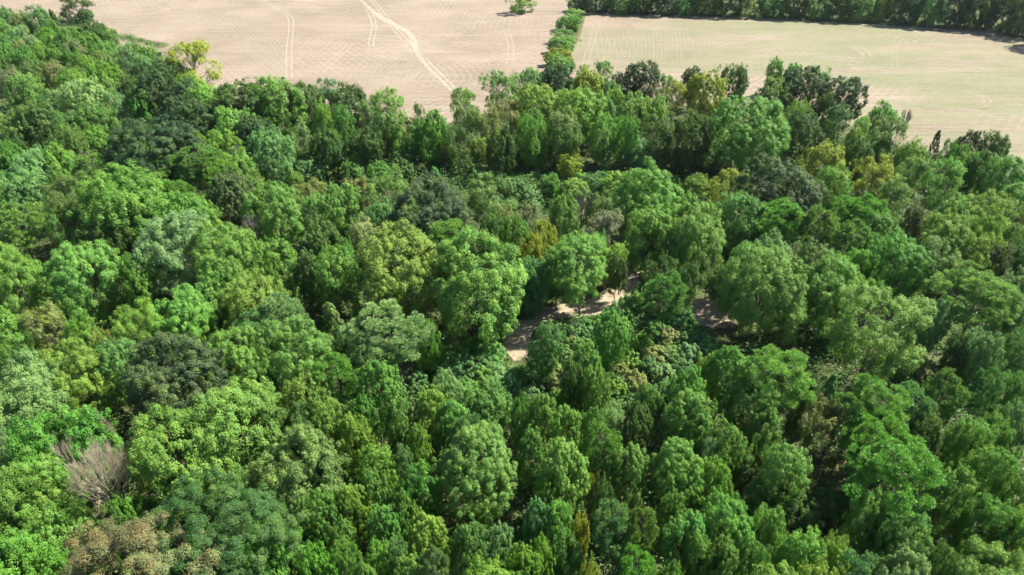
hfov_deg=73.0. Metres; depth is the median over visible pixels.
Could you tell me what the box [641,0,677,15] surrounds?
oak tree
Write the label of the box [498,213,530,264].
broadleaf tree
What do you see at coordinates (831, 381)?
conifer tree
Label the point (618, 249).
broadleaf tree
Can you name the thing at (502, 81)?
airy tree
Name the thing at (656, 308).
shrub
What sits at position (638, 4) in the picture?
oak tree
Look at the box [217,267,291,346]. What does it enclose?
broadleaf tree
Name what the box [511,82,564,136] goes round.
broadleaf tree
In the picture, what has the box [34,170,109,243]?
airy tree
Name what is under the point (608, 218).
airy tree
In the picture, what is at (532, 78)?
broadleaf tree
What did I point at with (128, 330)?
airy tree
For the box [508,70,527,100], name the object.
airy tree
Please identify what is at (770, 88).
broadleaf tree
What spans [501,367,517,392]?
shrub
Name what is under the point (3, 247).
broadleaf tree
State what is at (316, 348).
broadleaf tree
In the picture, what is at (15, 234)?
tree
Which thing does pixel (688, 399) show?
poplar tree
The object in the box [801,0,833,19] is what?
broadleaf tree
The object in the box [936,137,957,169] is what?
airy tree
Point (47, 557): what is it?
broadleaf tree
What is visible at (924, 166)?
airy tree
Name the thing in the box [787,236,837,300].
broadleaf tree
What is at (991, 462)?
broadleaf tree
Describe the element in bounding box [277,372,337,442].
broadleaf tree
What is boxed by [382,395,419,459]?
poplar tree
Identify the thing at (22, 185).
broadleaf tree
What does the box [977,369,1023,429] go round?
broadleaf tree
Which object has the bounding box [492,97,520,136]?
airy tree
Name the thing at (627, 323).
shrub
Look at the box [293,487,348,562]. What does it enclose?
poplar tree
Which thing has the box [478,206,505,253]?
broadleaf tree
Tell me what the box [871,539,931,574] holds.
broadleaf tree
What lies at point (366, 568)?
poplar tree
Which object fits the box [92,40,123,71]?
broadleaf tree
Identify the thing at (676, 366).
shrub
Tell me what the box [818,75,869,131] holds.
oak tree
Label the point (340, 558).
poplar tree
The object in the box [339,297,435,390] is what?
pine tree
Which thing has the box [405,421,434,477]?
poplar tree
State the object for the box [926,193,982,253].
broadleaf tree
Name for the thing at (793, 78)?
oak tree
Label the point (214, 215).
broadleaf tree
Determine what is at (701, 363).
broadleaf tree
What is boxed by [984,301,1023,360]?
broadleaf tree
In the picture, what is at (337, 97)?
broadleaf tree
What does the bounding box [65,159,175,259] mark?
broadleaf tree
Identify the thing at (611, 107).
broadleaf tree
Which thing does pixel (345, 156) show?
broadleaf tree
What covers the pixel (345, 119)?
broadleaf tree
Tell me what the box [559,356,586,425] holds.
poplar tree
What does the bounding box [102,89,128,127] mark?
airy tree
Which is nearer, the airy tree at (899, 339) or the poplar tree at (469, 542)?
the poplar tree at (469, 542)
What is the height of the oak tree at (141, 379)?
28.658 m
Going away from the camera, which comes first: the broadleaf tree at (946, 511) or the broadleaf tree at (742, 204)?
the broadleaf tree at (946, 511)
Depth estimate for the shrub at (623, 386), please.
102.20 m
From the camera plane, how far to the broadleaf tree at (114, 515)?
74.15 m
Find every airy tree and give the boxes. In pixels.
[0,64,26,99]
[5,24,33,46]
[10,39,28,63]
[14,300,78,360]
[20,34,43,59]
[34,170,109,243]
[35,203,93,250]
[44,59,61,92]
[56,0,95,23]
[59,39,87,67]
[59,62,86,89]
[75,149,94,178]
[88,325,111,359]
[94,80,126,116]
[96,296,172,375]
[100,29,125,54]
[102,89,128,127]
[113,44,137,75]
[127,52,152,84]
[156,38,224,89]
[219,146,259,194]
[228,144,248,182]
[228,162,263,198]
[288,115,312,159]
[288,171,303,189]
[291,176,326,208]
[295,136,310,152]
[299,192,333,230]
[315,76,349,119]
[316,160,336,181]
[343,176,385,221]
[346,211,377,268]
[354,99,376,128]
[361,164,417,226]
[366,84,407,137]
[412,102,432,165]
[440,123,472,177]
[449,85,476,127]
[450,100,488,160]
[460,168,517,225]
[474,102,504,161]
[477,69,520,112]
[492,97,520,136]
[493,204,514,239]
[505,0,537,13]
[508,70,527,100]
[515,202,547,245]
[535,149,553,170]
[541,105,581,162]
[543,120,584,165]
[549,28,576,44]
[564,8,584,20]
[566,74,583,98]
[576,63,588,82]
[581,471,599,513]
[583,191,614,237]
[584,208,624,256]
[592,147,606,165]
[594,59,613,84]
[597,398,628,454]
[612,193,642,233]
[620,487,642,543]
[640,110,678,166]
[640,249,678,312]
[646,79,659,108]
[658,74,673,103]
[664,78,687,118]
[668,261,707,317]
[693,234,723,298]
[698,436,721,482]
[706,168,749,210]
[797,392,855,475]
[809,64,832,96]
[815,162,854,215]
[821,102,853,152]
[822,279,938,382]
[849,116,871,155]
[850,154,899,198]
[866,113,910,165]
[871,174,910,222]
[891,156,933,199]
[905,234,962,302]
[920,156,967,211]
[935,534,1023,574]
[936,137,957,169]
[967,188,1023,237]
[990,180,1023,235]
[1003,213,1023,239]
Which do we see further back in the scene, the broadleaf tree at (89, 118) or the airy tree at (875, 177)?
the broadleaf tree at (89, 118)
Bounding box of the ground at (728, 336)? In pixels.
[0,0,1023,574]
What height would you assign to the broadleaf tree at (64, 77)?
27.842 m
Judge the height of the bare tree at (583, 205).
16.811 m
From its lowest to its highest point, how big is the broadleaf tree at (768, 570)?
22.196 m
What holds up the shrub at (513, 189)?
on the grass clearing
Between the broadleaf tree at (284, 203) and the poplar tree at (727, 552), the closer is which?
the poplar tree at (727, 552)
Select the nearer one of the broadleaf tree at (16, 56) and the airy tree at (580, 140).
the airy tree at (580, 140)
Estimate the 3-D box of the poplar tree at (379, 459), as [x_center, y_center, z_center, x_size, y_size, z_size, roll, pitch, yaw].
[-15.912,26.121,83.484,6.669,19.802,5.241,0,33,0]
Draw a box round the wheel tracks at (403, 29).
[92,0,513,89]
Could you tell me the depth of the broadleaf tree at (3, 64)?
218.77 m
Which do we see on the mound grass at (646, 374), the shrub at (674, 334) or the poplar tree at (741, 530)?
the shrub at (674, 334)
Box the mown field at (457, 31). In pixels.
[0,0,576,130]
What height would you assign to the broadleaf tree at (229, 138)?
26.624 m
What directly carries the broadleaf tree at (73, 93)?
on the ground at (728, 336)
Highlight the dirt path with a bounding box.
[502,253,737,360]
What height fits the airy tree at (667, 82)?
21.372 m
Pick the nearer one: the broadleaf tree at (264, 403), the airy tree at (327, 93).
the broadleaf tree at (264, 403)
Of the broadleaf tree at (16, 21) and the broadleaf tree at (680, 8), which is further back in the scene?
the broadleaf tree at (680, 8)
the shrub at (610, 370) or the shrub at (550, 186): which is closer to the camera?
the shrub at (610, 370)
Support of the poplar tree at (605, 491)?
on the ground at (728, 336)
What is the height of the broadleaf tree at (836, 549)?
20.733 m
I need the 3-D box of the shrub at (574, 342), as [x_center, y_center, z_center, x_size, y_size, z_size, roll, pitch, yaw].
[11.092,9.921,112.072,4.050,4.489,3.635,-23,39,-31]
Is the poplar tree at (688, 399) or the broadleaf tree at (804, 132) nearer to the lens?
the poplar tree at (688, 399)
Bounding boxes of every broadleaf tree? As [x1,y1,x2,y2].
[0,5,16,32]
[0,17,7,37]
[0,29,29,58]
[0,40,20,74]
[0,56,15,91]
[0,111,32,151]
[0,126,29,162]
[0,137,30,183]
[0,139,17,186]
[0,162,57,231]
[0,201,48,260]
[0,241,27,303]
[0,246,56,330]
[0,306,41,357]
[0,340,25,393]
[0,348,81,458]
[0,388,46,459]
[0,403,124,521]
[0,425,16,487]
[0,445,89,558]
[0,527,68,574]
[3,72,47,118]
[3,99,60,152]
[6,144,61,203]
[7,42,36,78]
[8,345,38,392]
[9,9,35,41]
[17,57,57,95]
[22,3,52,37]
[23,550,69,574]
[28,40,53,72]
[28,336,127,431]
[30,499,96,574]
[33,26,56,48]
[34,162,68,208]
[37,88,68,120]
[37,239,131,326]
[41,17,60,47]
[42,118,99,173]
[42,138,76,175]
[45,75,115,125]
[46,47,64,80]
[46,155,84,207]
[49,110,85,154]
[50,26,89,64]
[54,67,93,107]
[61,311,103,377]
[62,45,86,76]
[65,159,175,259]
[70,101,122,150]
[76,9,94,22]
[76,18,113,46]
[77,55,99,83]
[80,32,106,56]
[80,123,107,162]
[85,215,135,270]
[88,503,139,574]
[89,47,119,78]
[91,68,114,106]
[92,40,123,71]
[93,408,134,484]
[95,61,127,90]
[104,492,158,553]
[115,255,165,319]
[115,403,246,526]
[125,40,147,74]
[126,86,156,129]
[129,207,222,298]
[139,41,159,71]
[143,51,187,90]
[143,283,220,372]
[149,84,169,121]
[150,189,216,257]
[175,69,198,90]
[179,281,227,343]
[180,79,231,133]
[181,372,288,490]
[181,438,252,523]
[185,130,207,144]
[188,198,225,239]
[189,219,268,304]
[196,262,252,332]
[201,323,269,416]
[203,128,242,165]
[213,105,263,152]
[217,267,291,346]
[228,516,310,574]
[235,74,310,138]
[235,422,351,527]
[239,179,308,246]
[242,320,293,376]
[244,124,296,194]
[247,236,306,304]
[251,314,343,405]
[251,362,290,411]
[259,446,309,521]
[265,398,317,472]
[275,485,310,542]
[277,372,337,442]
[286,79,328,129]
[290,148,317,175]
[294,156,324,186]
[297,539,339,574]
[301,213,346,277]
[305,389,347,454]
[306,221,333,258]
[307,125,345,176]
[308,243,363,313]
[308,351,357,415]
[311,96,333,154]
[317,181,364,242]
[325,322,370,388]
[328,143,371,173]
[329,80,371,130]
[330,104,356,157]
[337,235,358,293]
[338,153,366,185]
[353,217,452,325]
[361,193,396,257]
[365,159,394,187]
[369,113,400,160]
[382,145,421,180]
[384,116,427,164]
[390,543,424,574]
[410,108,447,169]
[414,317,444,374]
[421,147,455,173]
[427,226,529,342]
[432,367,466,425]
[458,375,512,442]
[462,554,520,574]
[469,136,486,159]
[475,520,520,574]
[478,129,510,148]
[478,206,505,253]
[484,124,515,176]
[486,151,518,174]
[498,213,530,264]
[508,392,531,449]
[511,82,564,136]
[513,144,537,167]
[515,106,550,169]
[516,231,546,287]
[517,255,551,316]
[521,67,541,98]
[522,319,568,385]
[528,218,557,266]
[529,532,560,574]
[536,172,559,201]
[538,249,569,306]
[539,228,608,315]
[542,46,573,61]
[544,53,570,74]
[546,36,575,54]
[546,189,583,241]
[549,527,586,574]
[552,87,607,146]
[554,149,583,177]
[554,177,593,206]
[555,16,580,31]
[566,58,576,72]
[567,0,587,11]
[571,65,606,109]
[571,510,589,563]
[578,553,598,574]
[581,172,602,197]
[588,111,618,165]
[589,229,608,275]
[597,74,618,101]
[598,241,628,290]
[599,170,624,198]
[600,93,615,135]
[605,83,625,119]
[605,255,628,300]
[606,0,634,14]
[609,155,690,242]
[612,114,638,165]
[615,90,650,139]
[622,137,656,170]
[622,202,672,272]
[631,380,664,439]
[637,93,668,139]
[643,269,688,339]
[656,144,693,171]
[660,216,699,272]
[661,188,700,245]
[667,199,726,283]
[670,107,711,174]
[672,0,697,16]
[681,172,710,203]
[681,413,712,469]
[683,67,729,120]
[687,0,722,16]
[687,454,734,520]
[689,351,720,402]
[690,146,732,176]
[698,413,753,488]
[706,95,790,175]
[706,189,765,257]
[714,62,749,104]
[714,262,746,318]
[715,243,809,345]
[721,377,774,449]
[724,452,759,495]
[729,239,761,290]
[730,540,772,574]
[733,0,766,19]
[740,470,781,519]
[742,406,781,477]
[743,226,794,294]
[743,559,797,574]
[748,502,788,564]
[753,438,813,520]
[754,76,792,123]
[757,0,790,18]
[765,55,784,82]
[770,525,827,574]
[777,0,810,19]
[777,101,824,164]
[777,478,832,537]
[781,96,810,144]
[782,62,802,91]
[782,378,824,443]
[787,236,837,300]
[791,554,844,574]
[795,249,869,343]
[796,138,854,197]
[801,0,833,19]
[809,530,852,574]
[810,89,836,134]
[810,480,854,536]
[824,0,857,21]
[827,546,877,574]
[830,245,885,299]
[835,487,893,562]
[840,408,910,483]
[842,135,875,186]
[842,430,946,523]
[843,0,879,22]
[843,123,863,160]
[844,277,892,333]
[845,211,904,273]
[858,228,933,311]
[863,490,932,562]
[864,99,900,142]
[867,513,940,574]
[870,135,892,173]
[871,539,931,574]
[872,0,892,21]
[888,135,932,187]
[892,405,944,481]
[905,295,954,354]
[907,0,953,27]
[911,207,974,279]
[914,461,981,542]
[919,537,961,574]
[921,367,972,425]
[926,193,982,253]
[934,330,969,395]
[938,412,999,484]
[942,143,971,186]
[946,150,981,197]
[947,225,1008,298]
[947,325,1006,394]
[948,492,1023,566]
[956,445,1020,508]
[957,0,997,29]
[959,147,1002,198]
[961,204,1014,251]
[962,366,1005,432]
[963,408,1015,462]
[974,128,1011,182]
[974,153,1023,208]
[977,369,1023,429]
[979,504,1023,574]
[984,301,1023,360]
[987,472,1023,520]
[988,265,1023,328]
[989,222,1023,272]
[989,324,1023,386]
[990,394,1023,462]
[1001,567,1023,574]
[1002,0,1023,37]
[1006,241,1023,283]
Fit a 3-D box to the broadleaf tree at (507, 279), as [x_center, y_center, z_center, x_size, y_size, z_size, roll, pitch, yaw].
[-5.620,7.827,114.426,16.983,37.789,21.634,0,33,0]
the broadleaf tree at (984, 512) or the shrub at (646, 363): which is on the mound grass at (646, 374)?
the shrub at (646, 363)
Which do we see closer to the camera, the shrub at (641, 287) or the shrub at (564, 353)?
the shrub at (564, 353)
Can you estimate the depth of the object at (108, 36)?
247.88 m
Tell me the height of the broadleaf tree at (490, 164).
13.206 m
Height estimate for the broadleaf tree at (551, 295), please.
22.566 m
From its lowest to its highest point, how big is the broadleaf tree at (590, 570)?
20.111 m
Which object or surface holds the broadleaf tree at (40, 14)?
on the ground at (728, 336)
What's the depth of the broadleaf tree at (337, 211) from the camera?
135.28 m
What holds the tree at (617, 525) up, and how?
on the ground at (728, 336)
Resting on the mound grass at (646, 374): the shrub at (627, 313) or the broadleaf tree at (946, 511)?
the shrub at (627, 313)
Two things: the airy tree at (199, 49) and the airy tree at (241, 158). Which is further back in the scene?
the airy tree at (199, 49)
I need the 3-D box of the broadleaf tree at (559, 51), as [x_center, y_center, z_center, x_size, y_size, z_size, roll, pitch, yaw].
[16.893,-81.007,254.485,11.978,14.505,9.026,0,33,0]
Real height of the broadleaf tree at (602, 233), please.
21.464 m
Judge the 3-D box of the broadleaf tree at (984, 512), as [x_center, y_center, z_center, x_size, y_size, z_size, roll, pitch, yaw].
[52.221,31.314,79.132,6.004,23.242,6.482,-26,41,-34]
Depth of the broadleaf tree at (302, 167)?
162.36 m
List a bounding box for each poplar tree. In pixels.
[292,247,322,312]
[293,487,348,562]
[329,513,363,574]
[332,410,377,479]
[332,482,378,554]
[343,394,385,445]
[347,443,402,502]
[351,358,406,441]
[352,559,376,574]
[359,467,394,526]
[362,503,408,573]
[363,535,393,574]
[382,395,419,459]
[390,486,420,553]
[394,458,444,528]
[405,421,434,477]
[405,506,451,572]
[412,383,455,461]
[429,419,517,527]
[432,398,471,464]
[449,518,496,574]
[504,541,544,574]
[513,423,546,496]
[521,392,556,453]
[522,496,556,562]
[531,436,592,517]
[541,404,587,473]
[544,499,573,555]
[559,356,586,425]
[568,339,604,409]
[571,405,605,463]
[579,365,610,421]
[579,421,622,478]
[585,474,614,548]
[588,307,630,368]
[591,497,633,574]
[604,442,651,515]
[619,400,653,463]
[649,436,709,517]
[651,488,687,554]
[655,558,684,574]
[656,387,719,452]
[659,508,709,574]
[660,365,706,434]
[679,530,715,574]
[698,486,755,573]
[698,534,739,574]
[701,344,747,419]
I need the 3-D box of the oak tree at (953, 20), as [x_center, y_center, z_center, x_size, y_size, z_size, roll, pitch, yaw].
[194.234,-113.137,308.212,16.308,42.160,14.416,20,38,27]
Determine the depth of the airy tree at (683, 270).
114.69 m
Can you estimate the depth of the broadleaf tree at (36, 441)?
79.92 m
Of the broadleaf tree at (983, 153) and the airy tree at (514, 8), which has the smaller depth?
the broadleaf tree at (983, 153)
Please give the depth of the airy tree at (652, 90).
201.29 m
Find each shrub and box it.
[404,370,431,397]
[422,352,437,372]
[427,355,454,382]
[438,342,469,376]
[444,163,462,176]
[447,353,474,379]
[452,377,477,403]
[460,353,492,380]
[461,332,483,355]
[467,163,488,179]
[472,341,505,364]
[472,365,495,388]
[477,325,507,349]
[483,362,519,389]
[484,169,506,185]
[489,395,513,417]
[496,176,524,197]
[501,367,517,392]
[504,378,520,397]
[506,293,534,319]
[514,364,528,385]
[517,385,540,404]
[519,184,543,205]
[529,376,546,393]
[542,182,561,196]
[546,363,565,377]
[546,372,569,397]
[550,389,568,407]
[557,344,573,363]
[564,335,577,350]
[566,322,586,337]
[569,335,587,351]
[574,172,584,182]
[579,319,594,335]
[581,332,598,351]
[585,322,606,344]
[592,311,617,331]
[593,170,606,177]
[593,362,614,378]
[600,300,624,317]
[605,359,627,377]
[610,378,628,398]
[617,291,646,317]
[617,307,636,329]
[617,317,633,333]
[617,347,640,370]
[620,368,647,393]
[627,332,651,358]
[630,281,646,299]
[635,355,660,378]
[640,342,671,367]
[642,300,666,317]
[644,320,670,340]
[650,362,675,385]
[657,327,680,347]
[657,378,676,397]
[658,342,680,365]
[661,302,699,331]
[669,175,682,187]
[670,358,690,375]
[673,330,700,346]
[674,342,703,366]
[687,324,711,343]
[688,171,704,184]
[691,341,718,356]
[701,336,722,356]
[708,176,725,191]
[889,362,914,381]
[910,365,935,387]
[912,356,936,371]
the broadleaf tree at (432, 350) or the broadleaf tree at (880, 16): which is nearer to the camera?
the broadleaf tree at (432, 350)
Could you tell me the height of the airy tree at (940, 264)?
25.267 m
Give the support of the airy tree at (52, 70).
on the ground at (728, 336)
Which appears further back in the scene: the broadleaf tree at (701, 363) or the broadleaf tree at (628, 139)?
the broadleaf tree at (628, 139)
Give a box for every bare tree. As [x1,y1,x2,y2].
[50,433,133,518]
[242,213,265,240]
[576,190,596,231]
[900,108,912,138]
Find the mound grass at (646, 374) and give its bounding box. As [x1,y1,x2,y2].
[564,316,696,401]
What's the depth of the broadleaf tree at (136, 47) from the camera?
235.30 m
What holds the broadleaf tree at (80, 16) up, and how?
on the ground at (728, 336)
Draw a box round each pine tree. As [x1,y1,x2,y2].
[0,183,15,219]
[70,152,120,192]
[125,145,170,178]
[126,171,171,216]
[147,154,192,193]
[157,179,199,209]
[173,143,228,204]
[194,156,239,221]
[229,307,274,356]
[255,290,311,362]
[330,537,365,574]
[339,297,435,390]
[389,535,409,573]
[392,443,412,483]
[419,544,449,574]
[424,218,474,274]
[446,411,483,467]
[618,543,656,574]
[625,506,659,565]
[732,343,816,423]
[755,197,805,245]
[799,204,840,256]
[819,195,855,243]
[825,391,878,474]
[826,218,879,260]
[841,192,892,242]
[842,373,913,475]
[885,379,937,435]
[924,259,1023,359]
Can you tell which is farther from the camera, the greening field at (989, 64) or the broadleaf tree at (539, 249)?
the greening field at (989, 64)
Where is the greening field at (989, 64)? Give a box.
[564,12,1023,172]
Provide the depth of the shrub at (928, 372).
104.65 m
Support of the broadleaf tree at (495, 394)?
on the ground at (728, 336)
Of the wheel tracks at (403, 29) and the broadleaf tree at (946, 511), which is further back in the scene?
the wheel tracks at (403, 29)
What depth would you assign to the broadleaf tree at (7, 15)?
279.90 m
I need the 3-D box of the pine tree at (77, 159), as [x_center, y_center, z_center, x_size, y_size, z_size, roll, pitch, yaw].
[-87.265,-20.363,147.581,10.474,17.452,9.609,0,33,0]
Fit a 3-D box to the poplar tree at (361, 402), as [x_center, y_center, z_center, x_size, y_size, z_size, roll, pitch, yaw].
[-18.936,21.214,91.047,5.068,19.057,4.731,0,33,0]
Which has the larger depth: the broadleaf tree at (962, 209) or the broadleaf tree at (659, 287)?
the broadleaf tree at (962, 209)
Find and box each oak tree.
[57,510,225,574]
[93,337,151,412]
[101,113,205,189]
[117,74,147,112]
[121,330,229,427]
[124,65,178,118]
[147,466,310,574]
[154,94,217,149]
[165,78,203,121]
[205,76,266,130]
[205,166,256,239]
[232,114,277,155]
[344,126,385,174]
[386,168,474,252]
[537,62,570,94]
[577,0,612,13]
[611,71,630,111]
[622,59,664,110]
[626,0,652,14]
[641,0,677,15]
[680,65,700,100]
[716,0,742,16]
[730,151,841,243]
[778,65,830,111]
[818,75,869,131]
[882,0,926,24]
[898,201,927,249]
[937,0,978,28]
[952,129,986,161]
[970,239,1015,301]
[978,0,1023,32]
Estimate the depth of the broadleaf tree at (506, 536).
71.78 m
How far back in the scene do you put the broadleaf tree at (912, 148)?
156.60 m
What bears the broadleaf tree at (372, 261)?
on the ground at (728, 336)
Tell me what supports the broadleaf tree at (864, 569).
on the ground at (728, 336)
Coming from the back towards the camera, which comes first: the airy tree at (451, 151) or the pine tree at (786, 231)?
the airy tree at (451, 151)
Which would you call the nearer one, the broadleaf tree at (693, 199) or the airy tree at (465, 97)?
the broadleaf tree at (693, 199)
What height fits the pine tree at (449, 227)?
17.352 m
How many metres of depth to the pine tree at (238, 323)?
97.76 m
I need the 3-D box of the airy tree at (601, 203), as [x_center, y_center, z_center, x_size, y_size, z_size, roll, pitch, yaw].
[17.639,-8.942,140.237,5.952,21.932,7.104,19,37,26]
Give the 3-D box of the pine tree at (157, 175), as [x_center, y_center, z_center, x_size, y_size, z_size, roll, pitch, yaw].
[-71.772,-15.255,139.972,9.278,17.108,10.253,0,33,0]
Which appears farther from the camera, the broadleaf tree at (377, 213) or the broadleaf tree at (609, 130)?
the broadleaf tree at (609, 130)
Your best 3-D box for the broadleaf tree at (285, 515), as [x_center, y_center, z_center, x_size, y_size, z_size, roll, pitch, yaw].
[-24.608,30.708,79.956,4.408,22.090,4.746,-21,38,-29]
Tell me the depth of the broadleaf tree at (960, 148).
160.70 m
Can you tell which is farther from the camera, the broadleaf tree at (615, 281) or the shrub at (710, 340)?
the broadleaf tree at (615, 281)
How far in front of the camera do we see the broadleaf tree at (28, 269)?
111.69 m
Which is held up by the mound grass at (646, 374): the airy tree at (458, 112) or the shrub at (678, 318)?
the shrub at (678, 318)
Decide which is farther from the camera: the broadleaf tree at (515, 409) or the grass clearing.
the grass clearing
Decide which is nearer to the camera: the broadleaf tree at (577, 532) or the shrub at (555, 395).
the broadleaf tree at (577, 532)
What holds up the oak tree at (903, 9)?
on the ground at (728, 336)
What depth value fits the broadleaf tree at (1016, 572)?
67.37 m
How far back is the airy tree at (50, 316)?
102.48 m
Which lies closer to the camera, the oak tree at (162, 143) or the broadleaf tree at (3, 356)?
the broadleaf tree at (3, 356)
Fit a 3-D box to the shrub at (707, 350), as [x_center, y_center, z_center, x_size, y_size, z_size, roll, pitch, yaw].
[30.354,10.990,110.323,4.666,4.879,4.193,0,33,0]
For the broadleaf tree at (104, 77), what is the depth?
205.15 m
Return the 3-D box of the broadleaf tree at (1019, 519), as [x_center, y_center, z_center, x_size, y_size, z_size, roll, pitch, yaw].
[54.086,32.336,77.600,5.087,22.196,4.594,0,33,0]
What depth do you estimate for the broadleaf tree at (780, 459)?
79.59 m
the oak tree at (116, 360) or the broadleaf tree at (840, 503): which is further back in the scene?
the oak tree at (116, 360)
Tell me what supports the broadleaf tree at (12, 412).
on the ground at (728, 336)
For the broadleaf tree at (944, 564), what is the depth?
69.42 m
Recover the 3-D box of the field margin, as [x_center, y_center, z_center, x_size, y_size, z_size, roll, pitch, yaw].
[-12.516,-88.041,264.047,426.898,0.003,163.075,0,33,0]
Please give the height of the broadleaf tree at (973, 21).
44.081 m
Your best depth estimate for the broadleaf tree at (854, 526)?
75.31 m
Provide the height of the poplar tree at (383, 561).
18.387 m
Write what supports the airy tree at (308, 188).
on the ground at (728, 336)
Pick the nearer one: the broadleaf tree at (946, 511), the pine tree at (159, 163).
the broadleaf tree at (946, 511)
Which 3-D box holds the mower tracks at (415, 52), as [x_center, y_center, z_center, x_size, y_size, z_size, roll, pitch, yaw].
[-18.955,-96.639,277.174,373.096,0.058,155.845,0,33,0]
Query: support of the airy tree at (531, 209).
on the ground at (728, 336)
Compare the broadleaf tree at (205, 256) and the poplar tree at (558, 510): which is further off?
the broadleaf tree at (205, 256)
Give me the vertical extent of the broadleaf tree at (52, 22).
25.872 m
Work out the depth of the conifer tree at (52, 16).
276.69 m
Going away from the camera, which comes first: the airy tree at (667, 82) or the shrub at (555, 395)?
the shrub at (555, 395)
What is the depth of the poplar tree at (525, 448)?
82.25 m
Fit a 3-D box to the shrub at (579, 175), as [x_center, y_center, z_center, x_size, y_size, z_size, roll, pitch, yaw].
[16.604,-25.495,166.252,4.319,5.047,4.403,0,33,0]
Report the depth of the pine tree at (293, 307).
100.11 m
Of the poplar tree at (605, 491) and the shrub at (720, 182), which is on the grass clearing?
the shrub at (720, 182)
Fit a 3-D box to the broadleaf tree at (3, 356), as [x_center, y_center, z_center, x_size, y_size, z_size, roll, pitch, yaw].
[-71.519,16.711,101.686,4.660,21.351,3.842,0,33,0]
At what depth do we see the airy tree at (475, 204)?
136.70 m
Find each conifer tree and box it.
[48,9,61,28]
[322,302,353,362]
[351,296,368,341]
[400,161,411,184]
[430,166,440,188]
[807,373,837,431]
[925,130,940,161]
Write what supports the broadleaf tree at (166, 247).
on the ground at (728, 336)
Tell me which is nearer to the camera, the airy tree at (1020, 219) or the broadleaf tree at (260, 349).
the broadleaf tree at (260, 349)
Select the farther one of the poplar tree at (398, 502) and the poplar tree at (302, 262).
the poplar tree at (302, 262)
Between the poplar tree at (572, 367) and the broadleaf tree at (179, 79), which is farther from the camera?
the broadleaf tree at (179, 79)
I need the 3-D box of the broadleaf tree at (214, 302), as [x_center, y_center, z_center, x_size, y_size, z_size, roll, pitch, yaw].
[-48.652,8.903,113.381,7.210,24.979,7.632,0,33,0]
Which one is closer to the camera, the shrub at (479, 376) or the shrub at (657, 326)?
the shrub at (479, 376)
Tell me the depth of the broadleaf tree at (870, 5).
310.73 m
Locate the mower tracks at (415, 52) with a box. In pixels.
[105,8,929,109]
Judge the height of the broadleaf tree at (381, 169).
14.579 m
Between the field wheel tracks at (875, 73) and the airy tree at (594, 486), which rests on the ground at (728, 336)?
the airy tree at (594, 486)
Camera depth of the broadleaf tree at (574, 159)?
167.19 m
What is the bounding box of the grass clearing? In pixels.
[461,171,735,210]
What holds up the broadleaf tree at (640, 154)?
on the ground at (728, 336)
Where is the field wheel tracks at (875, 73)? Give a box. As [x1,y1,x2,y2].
[588,20,994,117]
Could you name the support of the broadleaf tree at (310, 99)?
on the ground at (728, 336)
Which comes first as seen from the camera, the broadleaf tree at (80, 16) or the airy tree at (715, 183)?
the airy tree at (715, 183)
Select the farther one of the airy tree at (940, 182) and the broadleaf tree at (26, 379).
the airy tree at (940, 182)
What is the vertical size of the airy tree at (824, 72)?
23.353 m
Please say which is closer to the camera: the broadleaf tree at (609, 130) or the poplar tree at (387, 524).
the poplar tree at (387, 524)
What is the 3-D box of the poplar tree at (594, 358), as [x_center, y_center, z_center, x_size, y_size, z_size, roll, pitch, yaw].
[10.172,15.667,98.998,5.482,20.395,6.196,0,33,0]
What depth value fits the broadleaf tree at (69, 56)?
228.01 m
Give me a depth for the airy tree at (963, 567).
68.02 m
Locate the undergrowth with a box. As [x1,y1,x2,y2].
[0,8,1023,574]
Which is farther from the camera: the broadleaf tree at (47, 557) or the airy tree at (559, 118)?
the airy tree at (559, 118)
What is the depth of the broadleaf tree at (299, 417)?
85.44 m
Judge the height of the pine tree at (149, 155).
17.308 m
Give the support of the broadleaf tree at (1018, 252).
on the ground at (728, 336)
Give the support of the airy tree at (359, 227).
on the ground at (728, 336)
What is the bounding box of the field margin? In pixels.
[65,12,965,131]
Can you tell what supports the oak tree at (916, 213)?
on the ground at (728, 336)
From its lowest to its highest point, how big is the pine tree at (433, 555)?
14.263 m
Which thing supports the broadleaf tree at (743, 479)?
on the ground at (728, 336)
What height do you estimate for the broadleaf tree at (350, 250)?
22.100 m
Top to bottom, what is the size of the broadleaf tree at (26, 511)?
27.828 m
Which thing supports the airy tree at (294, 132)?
on the ground at (728, 336)
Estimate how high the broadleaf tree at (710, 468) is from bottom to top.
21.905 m
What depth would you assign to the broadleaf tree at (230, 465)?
78.90 m
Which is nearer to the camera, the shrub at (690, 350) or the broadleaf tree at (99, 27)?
the shrub at (690, 350)
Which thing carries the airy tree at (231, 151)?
on the ground at (728, 336)
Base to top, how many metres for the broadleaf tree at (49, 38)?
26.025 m
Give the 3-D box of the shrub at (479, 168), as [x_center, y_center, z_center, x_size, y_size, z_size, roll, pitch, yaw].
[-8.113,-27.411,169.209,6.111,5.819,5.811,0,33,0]
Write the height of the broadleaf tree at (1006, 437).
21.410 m
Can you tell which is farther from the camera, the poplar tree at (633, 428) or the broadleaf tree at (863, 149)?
the broadleaf tree at (863, 149)
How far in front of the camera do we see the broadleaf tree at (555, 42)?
265.48 m
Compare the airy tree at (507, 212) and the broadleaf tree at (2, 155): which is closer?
the airy tree at (507, 212)
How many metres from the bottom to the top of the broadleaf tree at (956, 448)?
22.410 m
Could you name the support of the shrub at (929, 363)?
on the ground at (728, 336)

